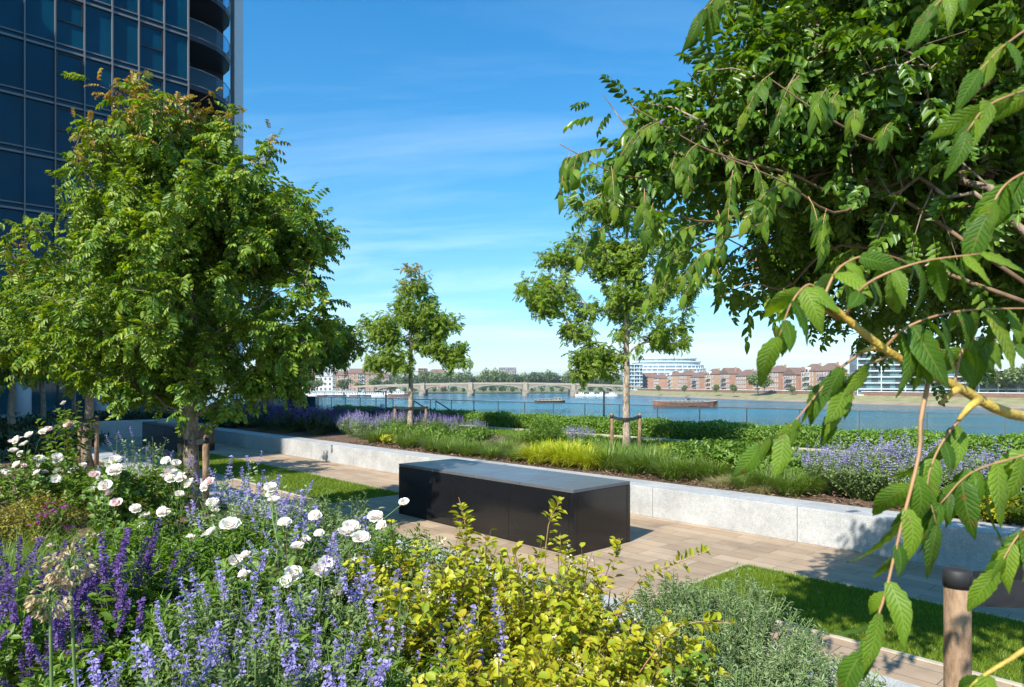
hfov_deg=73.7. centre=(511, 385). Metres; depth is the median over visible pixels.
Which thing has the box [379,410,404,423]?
pale lavender
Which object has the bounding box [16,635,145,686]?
leafy perennial
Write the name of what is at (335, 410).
dark salvia
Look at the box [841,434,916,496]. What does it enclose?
catmint
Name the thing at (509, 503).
granite block bench
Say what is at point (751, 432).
clipped hedge
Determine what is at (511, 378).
riverside tree
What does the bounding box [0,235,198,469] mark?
garden tree
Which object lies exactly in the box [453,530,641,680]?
yellow shrub
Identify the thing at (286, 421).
dark salvia
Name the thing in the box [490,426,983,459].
terrace edge
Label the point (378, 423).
pale lavender
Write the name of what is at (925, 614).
grass
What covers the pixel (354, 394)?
houseboat
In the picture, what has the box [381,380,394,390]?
riverside tree
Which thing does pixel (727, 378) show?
riverside house
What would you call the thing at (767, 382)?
riverside tree
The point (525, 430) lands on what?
leafy mound
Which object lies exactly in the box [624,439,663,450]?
grass tuft
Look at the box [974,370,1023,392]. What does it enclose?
glass apartment block
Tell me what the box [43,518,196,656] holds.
purple salvia
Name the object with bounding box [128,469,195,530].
leafy perennial
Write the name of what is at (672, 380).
riverside house
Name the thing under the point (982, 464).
catmint
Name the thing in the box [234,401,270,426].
dark salvia
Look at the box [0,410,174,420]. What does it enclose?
plaza
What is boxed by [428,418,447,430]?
upright perennial
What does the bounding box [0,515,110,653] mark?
ornamental grass
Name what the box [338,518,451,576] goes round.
leafy perennial
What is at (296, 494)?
lawn edging
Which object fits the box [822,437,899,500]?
catmint
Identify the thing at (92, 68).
window
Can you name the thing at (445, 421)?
dark salvia
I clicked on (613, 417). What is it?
tree stakes
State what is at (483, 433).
leafy mound
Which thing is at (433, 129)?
sky
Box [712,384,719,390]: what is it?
riverside tree
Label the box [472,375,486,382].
riverside tree
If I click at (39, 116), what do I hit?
window
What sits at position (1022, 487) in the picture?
catmint
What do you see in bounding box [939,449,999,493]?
catmint
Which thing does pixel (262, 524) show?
leafy perennial
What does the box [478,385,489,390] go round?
riverside tree
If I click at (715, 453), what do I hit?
leafy mound
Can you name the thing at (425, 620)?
yellow shrub
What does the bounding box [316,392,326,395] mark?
houseboat
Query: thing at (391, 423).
leafy mound
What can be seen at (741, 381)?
riverside house
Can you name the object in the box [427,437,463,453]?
grass tuft
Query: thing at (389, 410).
dark salvia
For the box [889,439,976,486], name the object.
catmint
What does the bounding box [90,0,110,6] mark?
window
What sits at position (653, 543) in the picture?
path
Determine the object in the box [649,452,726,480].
grass tuft
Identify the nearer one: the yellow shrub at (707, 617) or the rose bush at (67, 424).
the yellow shrub at (707, 617)
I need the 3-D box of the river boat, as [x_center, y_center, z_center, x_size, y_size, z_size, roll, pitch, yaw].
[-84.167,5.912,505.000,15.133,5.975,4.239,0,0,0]
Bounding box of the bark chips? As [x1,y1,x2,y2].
[350,436,1021,526]
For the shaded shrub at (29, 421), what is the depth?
19.96 m
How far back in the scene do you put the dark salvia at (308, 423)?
18.62 m
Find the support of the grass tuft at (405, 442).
on the soil beyond wall at (336, 436)
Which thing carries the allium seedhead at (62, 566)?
on the soil
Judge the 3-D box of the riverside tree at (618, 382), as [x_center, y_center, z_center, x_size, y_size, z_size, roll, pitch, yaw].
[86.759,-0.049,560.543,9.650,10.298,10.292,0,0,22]
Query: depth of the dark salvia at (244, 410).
21.84 m
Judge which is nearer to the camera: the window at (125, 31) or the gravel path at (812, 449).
the gravel path at (812, 449)
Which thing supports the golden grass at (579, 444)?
on the soil beyond wall at (336, 436)
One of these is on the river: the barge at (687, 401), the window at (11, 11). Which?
the barge at (687, 401)
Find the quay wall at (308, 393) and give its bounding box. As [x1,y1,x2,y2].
[207,391,361,395]
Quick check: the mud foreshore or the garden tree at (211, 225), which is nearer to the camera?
the garden tree at (211, 225)
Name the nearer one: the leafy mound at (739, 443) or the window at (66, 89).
the leafy mound at (739, 443)
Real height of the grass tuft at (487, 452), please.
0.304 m
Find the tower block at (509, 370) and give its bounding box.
[499,367,515,385]
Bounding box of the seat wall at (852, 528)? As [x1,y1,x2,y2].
[215,427,1023,570]
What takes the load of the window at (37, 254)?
in the glass tower at (173, 46)
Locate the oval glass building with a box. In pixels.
[631,358,706,375]
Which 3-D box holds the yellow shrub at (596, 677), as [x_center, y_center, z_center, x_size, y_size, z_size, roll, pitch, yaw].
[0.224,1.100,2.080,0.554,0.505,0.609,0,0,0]
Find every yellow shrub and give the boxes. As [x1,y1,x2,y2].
[328,518,449,629]
[337,517,546,663]
[357,562,486,683]
[399,603,591,686]
[449,495,734,675]
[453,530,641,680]
[534,643,653,686]
[577,608,733,686]
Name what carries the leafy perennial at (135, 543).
on the soil
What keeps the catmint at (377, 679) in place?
on the soil
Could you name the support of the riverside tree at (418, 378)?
on the land beyond bridge at (546, 390)
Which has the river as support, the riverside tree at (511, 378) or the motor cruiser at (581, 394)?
the motor cruiser at (581, 394)
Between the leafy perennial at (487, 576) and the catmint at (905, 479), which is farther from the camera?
the catmint at (905, 479)
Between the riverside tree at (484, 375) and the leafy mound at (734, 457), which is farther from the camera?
the riverside tree at (484, 375)
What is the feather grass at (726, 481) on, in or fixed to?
on the soil beyond wall at (336, 436)
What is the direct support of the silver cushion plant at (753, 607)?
on the soil
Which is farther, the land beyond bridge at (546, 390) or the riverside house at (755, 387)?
the land beyond bridge at (546, 390)
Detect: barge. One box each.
[534,397,564,402]
[653,397,717,406]
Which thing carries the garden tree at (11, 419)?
on the ground
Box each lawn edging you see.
[147,453,398,504]
[666,563,1023,686]
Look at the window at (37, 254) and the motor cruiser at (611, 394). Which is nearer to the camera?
the window at (37, 254)
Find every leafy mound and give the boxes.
[365,419,402,432]
[379,423,407,438]
[395,423,426,435]
[411,423,439,433]
[418,427,456,440]
[442,429,477,444]
[458,426,497,443]
[518,424,566,437]
[541,432,571,444]
[576,434,609,448]
[669,439,724,463]
[677,437,746,473]
[709,439,750,473]
[718,439,753,444]
[720,443,792,477]
[757,449,820,477]
[766,445,810,462]
[794,451,837,478]
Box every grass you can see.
[0,514,94,576]
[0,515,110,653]
[0,518,179,646]
[5,516,176,596]
[149,451,398,502]
[397,421,976,463]
[510,440,555,463]
[528,438,563,450]
[529,438,593,466]
[546,436,601,464]
[558,444,613,469]
[679,563,1023,683]
[699,475,728,489]
[700,473,754,487]
[727,482,776,494]
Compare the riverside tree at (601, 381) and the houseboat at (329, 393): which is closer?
the houseboat at (329, 393)
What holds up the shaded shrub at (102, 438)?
on the soil
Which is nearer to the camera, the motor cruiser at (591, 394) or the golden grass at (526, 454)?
the golden grass at (526, 454)
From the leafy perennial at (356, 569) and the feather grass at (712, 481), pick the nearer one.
the leafy perennial at (356, 569)
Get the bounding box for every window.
[0,0,22,34]
[0,35,22,90]
[0,93,22,147]
[0,151,22,204]
[0,209,22,257]
[0,267,19,284]
[26,0,53,43]
[26,43,53,98]
[26,99,53,153]
[26,156,53,208]
[26,212,53,261]
[56,0,82,51]
[56,51,82,105]
[56,106,82,155]
[56,161,82,210]
[56,217,79,264]
[86,6,110,59]
[86,59,110,111]
[86,113,110,158]
[86,168,104,190]
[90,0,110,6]
[113,0,137,15]
[113,15,137,67]
[113,67,137,117]
[113,121,124,155]
[140,0,162,23]
[140,23,162,74]
[140,75,162,123]
[165,0,186,31]
[165,32,186,81]
[165,82,186,114]
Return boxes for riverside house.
[642,373,657,377]
[642,376,646,387]
[646,372,655,387]
[653,373,666,388]
[667,370,680,388]
[677,369,695,388]
[690,371,705,388]
[705,368,720,388]
[719,367,741,389]
[736,369,753,389]
[752,370,765,389]
[766,365,787,389]
[782,367,803,389]
[801,363,821,389]
[815,362,848,384]
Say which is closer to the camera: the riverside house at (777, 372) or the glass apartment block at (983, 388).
the glass apartment block at (983, 388)
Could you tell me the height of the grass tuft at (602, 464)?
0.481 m
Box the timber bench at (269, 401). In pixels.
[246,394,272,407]
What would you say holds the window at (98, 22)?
in the glass tower at (173, 46)
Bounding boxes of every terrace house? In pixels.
[315,372,335,390]
[332,371,348,390]
[344,369,364,390]
[359,370,381,390]
[375,373,391,390]
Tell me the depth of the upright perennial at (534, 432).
13.02 m
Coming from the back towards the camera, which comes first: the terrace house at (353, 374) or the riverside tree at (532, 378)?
the riverside tree at (532, 378)
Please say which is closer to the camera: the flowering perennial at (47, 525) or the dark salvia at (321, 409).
the flowering perennial at (47, 525)
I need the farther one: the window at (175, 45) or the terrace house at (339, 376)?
the terrace house at (339, 376)
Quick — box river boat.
[388,389,407,396]
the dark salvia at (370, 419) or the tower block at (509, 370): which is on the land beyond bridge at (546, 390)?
the tower block at (509, 370)
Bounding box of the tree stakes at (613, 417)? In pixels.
[610,413,641,444]
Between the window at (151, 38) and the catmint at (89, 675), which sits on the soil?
the catmint at (89, 675)
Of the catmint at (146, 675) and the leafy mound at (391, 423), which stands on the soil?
the catmint at (146, 675)
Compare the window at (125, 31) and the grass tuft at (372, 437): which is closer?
the grass tuft at (372, 437)
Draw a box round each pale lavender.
[332,411,356,433]
[336,410,368,437]
[348,414,377,439]
[364,413,389,433]
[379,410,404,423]
[390,409,407,425]
[412,411,435,426]
[429,415,451,429]
[443,413,467,432]
[465,418,487,428]
[562,426,584,446]
[571,426,595,449]
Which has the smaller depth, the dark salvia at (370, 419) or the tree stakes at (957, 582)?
the tree stakes at (957, 582)
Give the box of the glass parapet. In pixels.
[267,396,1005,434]
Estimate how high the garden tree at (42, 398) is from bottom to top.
4.570 m
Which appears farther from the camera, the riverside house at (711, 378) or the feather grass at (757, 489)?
the riverside house at (711, 378)
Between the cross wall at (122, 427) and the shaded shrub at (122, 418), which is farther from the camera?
the shaded shrub at (122, 418)
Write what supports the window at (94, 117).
in the glass tower at (173, 46)
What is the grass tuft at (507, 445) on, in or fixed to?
on the soil beyond wall at (336, 436)
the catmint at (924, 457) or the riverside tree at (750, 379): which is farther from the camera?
the riverside tree at (750, 379)
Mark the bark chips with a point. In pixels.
(695, 480)
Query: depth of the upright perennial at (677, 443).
10.68 m
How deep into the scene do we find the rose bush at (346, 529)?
2.98 m
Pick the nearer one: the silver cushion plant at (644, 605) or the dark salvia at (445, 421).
the silver cushion plant at (644, 605)
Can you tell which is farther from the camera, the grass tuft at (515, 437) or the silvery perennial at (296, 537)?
the grass tuft at (515, 437)
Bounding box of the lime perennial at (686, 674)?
[659,651,753,686]
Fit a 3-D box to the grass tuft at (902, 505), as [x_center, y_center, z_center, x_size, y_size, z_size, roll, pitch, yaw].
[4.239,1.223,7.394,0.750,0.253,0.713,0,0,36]
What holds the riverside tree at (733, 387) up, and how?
on the far bank ground
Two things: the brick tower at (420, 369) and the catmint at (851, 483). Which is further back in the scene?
the brick tower at (420, 369)
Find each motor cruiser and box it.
[575,392,585,395]
[586,392,596,395]
[607,392,617,395]
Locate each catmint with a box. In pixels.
[61,651,159,686]
[90,622,252,686]
[137,549,310,686]
[194,609,367,686]
[213,543,396,673]
[250,622,443,686]
[328,562,467,685]
[429,587,517,686]
[793,438,849,478]
[801,438,873,495]
[818,432,882,489]
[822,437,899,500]
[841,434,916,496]
[847,432,923,462]
[872,429,942,479]
[880,448,955,495]
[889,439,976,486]
[914,440,992,465]
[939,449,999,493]
[941,438,1022,494]
[972,443,1023,490]
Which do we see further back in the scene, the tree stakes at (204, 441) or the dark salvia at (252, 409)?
the dark salvia at (252, 409)
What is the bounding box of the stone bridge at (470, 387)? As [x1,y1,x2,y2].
[352,382,640,395]
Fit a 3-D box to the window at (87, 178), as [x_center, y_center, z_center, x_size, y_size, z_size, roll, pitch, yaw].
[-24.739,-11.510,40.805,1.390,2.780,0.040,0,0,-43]
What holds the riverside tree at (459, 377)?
on the land beyond bridge at (546, 390)
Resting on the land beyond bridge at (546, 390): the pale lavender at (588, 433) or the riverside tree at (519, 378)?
the riverside tree at (519, 378)
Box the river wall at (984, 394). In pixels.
[637,388,1023,397]
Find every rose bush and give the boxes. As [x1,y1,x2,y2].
[0,428,96,524]
[25,401,97,478]
[41,471,155,562]
[67,455,196,533]
[104,456,251,547]
[191,482,408,647]
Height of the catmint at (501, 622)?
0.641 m
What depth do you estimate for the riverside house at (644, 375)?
699.30 m
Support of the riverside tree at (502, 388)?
on the land beyond bridge at (546, 390)
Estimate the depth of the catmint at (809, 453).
9.18 m
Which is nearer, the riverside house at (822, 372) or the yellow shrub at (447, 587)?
the yellow shrub at (447, 587)
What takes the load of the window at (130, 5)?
in the glass tower at (173, 46)
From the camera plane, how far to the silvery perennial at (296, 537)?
3.53 m
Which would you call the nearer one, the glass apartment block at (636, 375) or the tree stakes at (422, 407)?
the tree stakes at (422, 407)
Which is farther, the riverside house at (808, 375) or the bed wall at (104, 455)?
the riverside house at (808, 375)
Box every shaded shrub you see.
[0,412,57,431]
[0,423,66,460]
[0,424,92,455]
[23,409,76,422]
[32,425,111,446]
[69,409,103,420]
[94,410,128,420]
[103,410,150,420]
[124,408,165,419]
[150,410,178,418]
[198,415,213,423]
[201,408,255,427]
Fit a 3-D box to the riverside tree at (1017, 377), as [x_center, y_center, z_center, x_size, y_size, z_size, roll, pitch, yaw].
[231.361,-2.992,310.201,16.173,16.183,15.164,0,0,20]
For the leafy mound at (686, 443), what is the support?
on the soil beyond wall at (336, 436)
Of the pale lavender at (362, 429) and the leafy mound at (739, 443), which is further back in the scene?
the pale lavender at (362, 429)
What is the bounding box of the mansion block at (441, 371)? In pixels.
[429,369,448,388]
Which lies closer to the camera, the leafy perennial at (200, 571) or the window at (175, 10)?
the leafy perennial at (200, 571)
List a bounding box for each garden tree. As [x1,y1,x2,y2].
[0,68,350,515]
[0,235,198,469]
[0,266,72,428]
[16,372,60,418]
[38,380,75,411]
[230,312,376,410]
[351,262,473,424]
[512,170,713,445]
[554,0,1023,686]
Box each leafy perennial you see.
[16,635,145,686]
[33,518,192,591]
[49,462,131,525]
[53,548,172,649]
[92,536,253,647]
[112,590,274,686]
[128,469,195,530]
[168,511,272,599]
[176,560,315,641]
[211,501,304,587]
[222,618,384,686]
[272,490,348,549]
[301,543,432,656]
[306,491,399,560]
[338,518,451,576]
[362,646,476,686]
[385,536,486,584]
[432,560,529,605]
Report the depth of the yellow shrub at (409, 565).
3.04 m
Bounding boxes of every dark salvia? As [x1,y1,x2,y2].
[219,404,249,424]
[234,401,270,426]
[247,403,283,430]
[254,401,276,409]
[257,401,295,427]
[266,405,307,432]
[284,404,316,429]
[293,406,337,434]
[303,402,336,414]
[304,404,344,431]
[321,406,352,430]
[333,405,361,428]
[352,408,378,425]
[363,406,391,422]
[371,407,399,421]
[404,409,431,425]
[423,410,451,422]
[431,415,458,431]
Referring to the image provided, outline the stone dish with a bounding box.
[155,418,177,422]
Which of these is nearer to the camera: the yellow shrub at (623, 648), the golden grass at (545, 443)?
the yellow shrub at (623, 648)
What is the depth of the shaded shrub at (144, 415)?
26.54 m
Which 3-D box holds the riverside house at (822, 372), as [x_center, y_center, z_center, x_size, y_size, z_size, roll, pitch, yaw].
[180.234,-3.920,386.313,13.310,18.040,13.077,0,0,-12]
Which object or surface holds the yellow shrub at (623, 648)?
on the soil
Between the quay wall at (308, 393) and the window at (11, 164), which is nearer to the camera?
the window at (11, 164)
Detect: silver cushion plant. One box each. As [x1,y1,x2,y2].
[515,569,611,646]
[601,567,750,678]
[639,561,831,686]
[655,650,789,686]
[700,621,894,686]
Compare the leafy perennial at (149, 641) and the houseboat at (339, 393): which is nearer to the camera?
the leafy perennial at (149, 641)
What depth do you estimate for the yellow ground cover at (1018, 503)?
6.60 m
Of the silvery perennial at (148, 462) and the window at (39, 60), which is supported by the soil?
the silvery perennial at (148, 462)
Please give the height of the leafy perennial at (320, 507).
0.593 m
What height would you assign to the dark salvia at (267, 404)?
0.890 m
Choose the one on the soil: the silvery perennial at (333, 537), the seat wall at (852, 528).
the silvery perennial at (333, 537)
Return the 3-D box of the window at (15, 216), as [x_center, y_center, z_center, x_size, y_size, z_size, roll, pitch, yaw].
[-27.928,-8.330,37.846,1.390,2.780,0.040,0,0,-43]
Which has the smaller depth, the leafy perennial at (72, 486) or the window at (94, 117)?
the leafy perennial at (72, 486)
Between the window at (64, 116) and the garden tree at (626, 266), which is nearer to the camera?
the garden tree at (626, 266)
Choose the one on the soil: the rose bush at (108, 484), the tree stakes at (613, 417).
the rose bush at (108, 484)
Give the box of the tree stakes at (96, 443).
[77,415,98,468]
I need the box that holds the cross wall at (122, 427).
[20,418,204,438]
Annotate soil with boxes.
[0,453,633,682]
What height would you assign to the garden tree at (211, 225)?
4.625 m
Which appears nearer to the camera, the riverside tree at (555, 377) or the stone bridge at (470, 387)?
the stone bridge at (470, 387)
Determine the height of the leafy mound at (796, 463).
0.484 m
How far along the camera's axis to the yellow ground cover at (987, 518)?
6.78 m
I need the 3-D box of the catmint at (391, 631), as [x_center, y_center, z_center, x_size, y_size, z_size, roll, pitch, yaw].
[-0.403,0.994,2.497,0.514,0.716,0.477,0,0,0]
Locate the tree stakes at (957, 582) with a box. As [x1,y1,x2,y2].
[942,564,1023,686]
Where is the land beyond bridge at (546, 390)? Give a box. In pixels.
[216,385,622,392]
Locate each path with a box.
[21,421,1023,686]
[397,420,984,460]
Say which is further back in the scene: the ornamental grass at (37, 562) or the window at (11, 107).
the window at (11, 107)
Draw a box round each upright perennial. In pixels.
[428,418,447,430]
[522,419,556,445]
[529,418,565,444]
[666,440,684,458]
[692,439,722,462]
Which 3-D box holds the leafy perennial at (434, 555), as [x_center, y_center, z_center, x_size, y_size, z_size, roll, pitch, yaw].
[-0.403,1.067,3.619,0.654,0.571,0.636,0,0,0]
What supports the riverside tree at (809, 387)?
on the far bank ground
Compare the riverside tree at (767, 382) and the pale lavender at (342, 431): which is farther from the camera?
the riverside tree at (767, 382)
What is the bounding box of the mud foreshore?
[614,393,1023,408]
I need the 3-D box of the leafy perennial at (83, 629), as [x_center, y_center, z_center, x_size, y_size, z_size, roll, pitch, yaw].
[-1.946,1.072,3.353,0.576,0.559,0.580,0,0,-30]
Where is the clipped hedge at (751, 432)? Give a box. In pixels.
[332,404,1023,460]
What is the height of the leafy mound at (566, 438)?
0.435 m
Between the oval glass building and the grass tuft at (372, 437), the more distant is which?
the oval glass building
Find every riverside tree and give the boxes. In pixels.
[312,378,324,390]
[336,379,354,389]
[354,382,363,388]
[367,376,381,391]
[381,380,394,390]
[391,375,402,388]
[398,375,417,383]
[413,372,425,390]
[418,369,434,382]
[425,371,445,388]
[440,371,452,382]
[445,371,455,382]
[450,386,457,391]
[452,369,472,382]
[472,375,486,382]
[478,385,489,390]
[480,368,498,381]
[489,368,508,389]
[489,385,497,390]
[498,385,507,390]
[499,373,516,381]
[508,374,524,390]
[523,372,547,390]
[535,369,551,389]
[543,372,564,387]
[560,369,578,382]
[588,375,598,383]
[595,374,617,390]
[612,380,622,384]
[681,385,687,391]
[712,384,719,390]
[730,384,737,392]
[746,373,771,393]
[752,378,773,393]
[788,386,795,392]
[805,385,812,390]
[979,368,1005,391]
[992,368,1023,391]
[1000,364,1023,392]
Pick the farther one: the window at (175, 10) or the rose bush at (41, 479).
the window at (175, 10)
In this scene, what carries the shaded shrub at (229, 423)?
on the soil beyond wall at (336, 436)
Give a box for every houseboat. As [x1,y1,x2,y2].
[308,391,316,395]
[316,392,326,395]
[325,392,333,395]
[333,391,345,395]
[349,392,359,395]
[363,392,373,395]
[372,392,384,395]
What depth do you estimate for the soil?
7.09 m
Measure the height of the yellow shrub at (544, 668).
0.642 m
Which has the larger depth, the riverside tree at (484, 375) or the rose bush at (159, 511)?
the riverside tree at (484, 375)
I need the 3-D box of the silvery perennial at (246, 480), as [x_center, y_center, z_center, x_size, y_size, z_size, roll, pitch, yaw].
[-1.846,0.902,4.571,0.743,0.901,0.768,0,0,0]
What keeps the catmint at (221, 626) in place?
on the soil
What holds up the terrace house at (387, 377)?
on the bank at (391, 391)
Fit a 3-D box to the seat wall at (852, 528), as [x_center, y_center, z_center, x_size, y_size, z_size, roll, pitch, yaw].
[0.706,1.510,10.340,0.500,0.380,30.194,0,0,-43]
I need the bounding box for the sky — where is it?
[223,0,1023,383]
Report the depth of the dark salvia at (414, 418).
19.68 m
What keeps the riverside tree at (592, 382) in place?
on the land beyond bridge at (546, 390)
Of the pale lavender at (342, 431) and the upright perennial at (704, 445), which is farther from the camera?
the pale lavender at (342, 431)
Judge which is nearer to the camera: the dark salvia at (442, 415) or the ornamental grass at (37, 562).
the ornamental grass at (37, 562)
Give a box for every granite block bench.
[142,421,214,452]
[399,459,629,555]
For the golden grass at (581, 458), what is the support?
on the soil beyond wall at (336, 436)
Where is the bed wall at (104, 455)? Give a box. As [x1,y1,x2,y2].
[71,446,920,686]
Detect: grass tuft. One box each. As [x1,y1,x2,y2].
[361,427,390,442]
[374,425,408,442]
[387,431,424,447]
[397,426,429,445]
[413,432,447,451]
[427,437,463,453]
[437,433,470,451]
[450,438,486,455]
[465,437,491,455]
[473,442,505,459]
[483,436,523,456]
[495,429,530,445]
[495,446,527,460]
[570,442,638,470]
[591,436,646,454]
[603,447,667,474]
[608,440,649,457]
[616,445,684,475]
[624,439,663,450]
[631,443,683,457]
[640,452,698,480]
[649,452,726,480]
[682,453,733,480]
[720,469,765,490]
[735,460,803,491]
[757,469,827,496]
[783,467,839,494]
[868,497,910,508]
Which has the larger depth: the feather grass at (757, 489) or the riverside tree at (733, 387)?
the riverside tree at (733, 387)
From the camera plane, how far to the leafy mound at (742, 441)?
11.08 m
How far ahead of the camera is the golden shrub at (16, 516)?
5.02 m
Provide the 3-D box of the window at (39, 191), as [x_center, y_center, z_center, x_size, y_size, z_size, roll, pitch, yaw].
[-26.865,-11.510,38.833,1.390,2.780,0.040,0,0,-43]
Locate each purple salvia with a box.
[0,535,113,686]
[0,601,103,686]
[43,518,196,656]
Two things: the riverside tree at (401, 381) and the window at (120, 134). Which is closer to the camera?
the window at (120, 134)
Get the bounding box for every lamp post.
[385,391,386,407]
[603,390,604,415]
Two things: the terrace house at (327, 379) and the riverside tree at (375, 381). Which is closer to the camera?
the riverside tree at (375, 381)
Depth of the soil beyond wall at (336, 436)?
11.07 m
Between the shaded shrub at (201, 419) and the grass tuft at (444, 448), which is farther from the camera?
the shaded shrub at (201, 419)
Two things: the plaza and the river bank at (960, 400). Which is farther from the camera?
the river bank at (960, 400)
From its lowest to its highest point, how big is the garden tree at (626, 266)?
5.687 m
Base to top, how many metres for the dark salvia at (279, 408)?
0.890 m
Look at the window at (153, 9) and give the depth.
42.81 m
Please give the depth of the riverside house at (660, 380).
643.19 m
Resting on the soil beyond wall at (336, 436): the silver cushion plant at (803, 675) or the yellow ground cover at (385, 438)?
the yellow ground cover at (385, 438)
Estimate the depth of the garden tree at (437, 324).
18.45 m
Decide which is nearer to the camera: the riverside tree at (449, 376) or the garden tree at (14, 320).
the garden tree at (14, 320)
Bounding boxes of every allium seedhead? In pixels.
[23,576,73,686]
[41,538,97,686]
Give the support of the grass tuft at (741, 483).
on the soil beyond wall at (336, 436)
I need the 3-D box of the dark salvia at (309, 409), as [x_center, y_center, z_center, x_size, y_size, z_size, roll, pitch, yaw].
[-6.215,0.948,20.264,1.180,0.810,1.200,0,0,-5]
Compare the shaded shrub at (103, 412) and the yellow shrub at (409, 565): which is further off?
the shaded shrub at (103, 412)
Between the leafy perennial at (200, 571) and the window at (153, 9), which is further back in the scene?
the window at (153, 9)
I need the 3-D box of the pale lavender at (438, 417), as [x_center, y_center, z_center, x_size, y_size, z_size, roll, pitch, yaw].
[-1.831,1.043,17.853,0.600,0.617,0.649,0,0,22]
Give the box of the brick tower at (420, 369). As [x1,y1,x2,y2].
[418,368,427,382]
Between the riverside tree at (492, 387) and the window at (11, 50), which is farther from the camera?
the riverside tree at (492, 387)
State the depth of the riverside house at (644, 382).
695.98 m
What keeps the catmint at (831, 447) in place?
on the soil beyond wall at (336, 436)
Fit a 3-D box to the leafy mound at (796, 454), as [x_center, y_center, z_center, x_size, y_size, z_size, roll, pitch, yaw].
[3.713,1.088,9.680,1.115,0.532,1.080,0,0,40]
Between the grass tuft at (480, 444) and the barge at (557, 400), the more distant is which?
the barge at (557, 400)
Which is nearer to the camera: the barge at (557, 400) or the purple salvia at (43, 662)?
the purple salvia at (43, 662)
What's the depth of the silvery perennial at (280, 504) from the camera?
4.18 m
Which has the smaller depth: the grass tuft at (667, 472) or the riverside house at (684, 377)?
the grass tuft at (667, 472)
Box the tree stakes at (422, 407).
[394,405,426,425]
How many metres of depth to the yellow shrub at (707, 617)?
2.70 m
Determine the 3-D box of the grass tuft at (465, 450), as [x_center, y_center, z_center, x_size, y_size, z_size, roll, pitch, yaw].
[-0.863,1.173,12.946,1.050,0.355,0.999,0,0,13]
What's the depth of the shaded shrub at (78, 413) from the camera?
26.04 m
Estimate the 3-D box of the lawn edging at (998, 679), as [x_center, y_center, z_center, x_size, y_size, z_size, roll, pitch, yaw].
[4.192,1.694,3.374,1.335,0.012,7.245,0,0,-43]
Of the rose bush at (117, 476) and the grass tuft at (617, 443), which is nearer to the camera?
the rose bush at (117, 476)
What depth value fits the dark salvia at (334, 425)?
19.51 m
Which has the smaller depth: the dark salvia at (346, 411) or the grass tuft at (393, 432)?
the grass tuft at (393, 432)
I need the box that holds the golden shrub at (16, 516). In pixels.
[0,489,91,561]
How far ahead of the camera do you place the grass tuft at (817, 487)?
8.36 m
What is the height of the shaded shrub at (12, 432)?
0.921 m
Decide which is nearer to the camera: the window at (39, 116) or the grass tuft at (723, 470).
the grass tuft at (723, 470)
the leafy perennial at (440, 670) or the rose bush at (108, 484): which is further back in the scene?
the rose bush at (108, 484)
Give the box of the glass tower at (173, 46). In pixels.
[0,0,242,414]
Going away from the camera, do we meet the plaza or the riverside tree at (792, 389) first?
the plaza
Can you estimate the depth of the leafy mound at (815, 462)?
9.20 m
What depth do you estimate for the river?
237.55 m
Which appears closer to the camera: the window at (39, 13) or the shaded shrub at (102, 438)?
the shaded shrub at (102, 438)
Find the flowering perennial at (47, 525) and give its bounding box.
[22,499,81,555]
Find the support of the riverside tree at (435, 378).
on the land beyond bridge at (546, 390)
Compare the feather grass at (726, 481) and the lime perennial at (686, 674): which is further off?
the feather grass at (726, 481)
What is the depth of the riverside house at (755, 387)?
451.15 m
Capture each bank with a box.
[210,390,395,393]
[614,390,1023,405]
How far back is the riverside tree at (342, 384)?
558.05 m
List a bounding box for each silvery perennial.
[83,426,197,484]
[176,451,297,543]
[218,474,317,568]
[240,508,348,588]
[270,503,395,585]
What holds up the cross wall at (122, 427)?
on the ground
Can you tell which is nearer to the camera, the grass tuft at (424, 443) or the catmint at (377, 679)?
the catmint at (377, 679)
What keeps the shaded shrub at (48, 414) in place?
on the ground
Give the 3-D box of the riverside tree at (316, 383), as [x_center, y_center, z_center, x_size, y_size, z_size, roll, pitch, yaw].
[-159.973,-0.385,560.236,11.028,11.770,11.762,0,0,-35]
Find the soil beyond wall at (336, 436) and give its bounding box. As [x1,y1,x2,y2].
[221,424,1023,527]
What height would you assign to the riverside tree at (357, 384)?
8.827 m
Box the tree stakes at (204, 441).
[177,434,209,514]
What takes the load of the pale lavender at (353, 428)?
on the soil beyond wall at (336, 436)
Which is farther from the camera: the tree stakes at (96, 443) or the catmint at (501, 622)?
the tree stakes at (96, 443)
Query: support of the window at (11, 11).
in the glass tower at (173, 46)
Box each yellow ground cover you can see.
[379,433,397,444]
[979,492,1006,520]
[980,495,1021,522]
[1004,494,1023,523]
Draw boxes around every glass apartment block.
[621,364,642,389]
[850,352,968,394]
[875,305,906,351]
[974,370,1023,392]
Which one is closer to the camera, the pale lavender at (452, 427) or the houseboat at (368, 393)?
the pale lavender at (452, 427)
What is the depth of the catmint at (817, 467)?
8.43 m
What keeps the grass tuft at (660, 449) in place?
on the soil beyond wall at (336, 436)
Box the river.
[198,393,1023,437]
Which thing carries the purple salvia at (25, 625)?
on the soil
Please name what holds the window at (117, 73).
in the glass tower at (173, 46)
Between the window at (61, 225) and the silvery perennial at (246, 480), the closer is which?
the silvery perennial at (246, 480)
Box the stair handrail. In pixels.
[414,400,460,423]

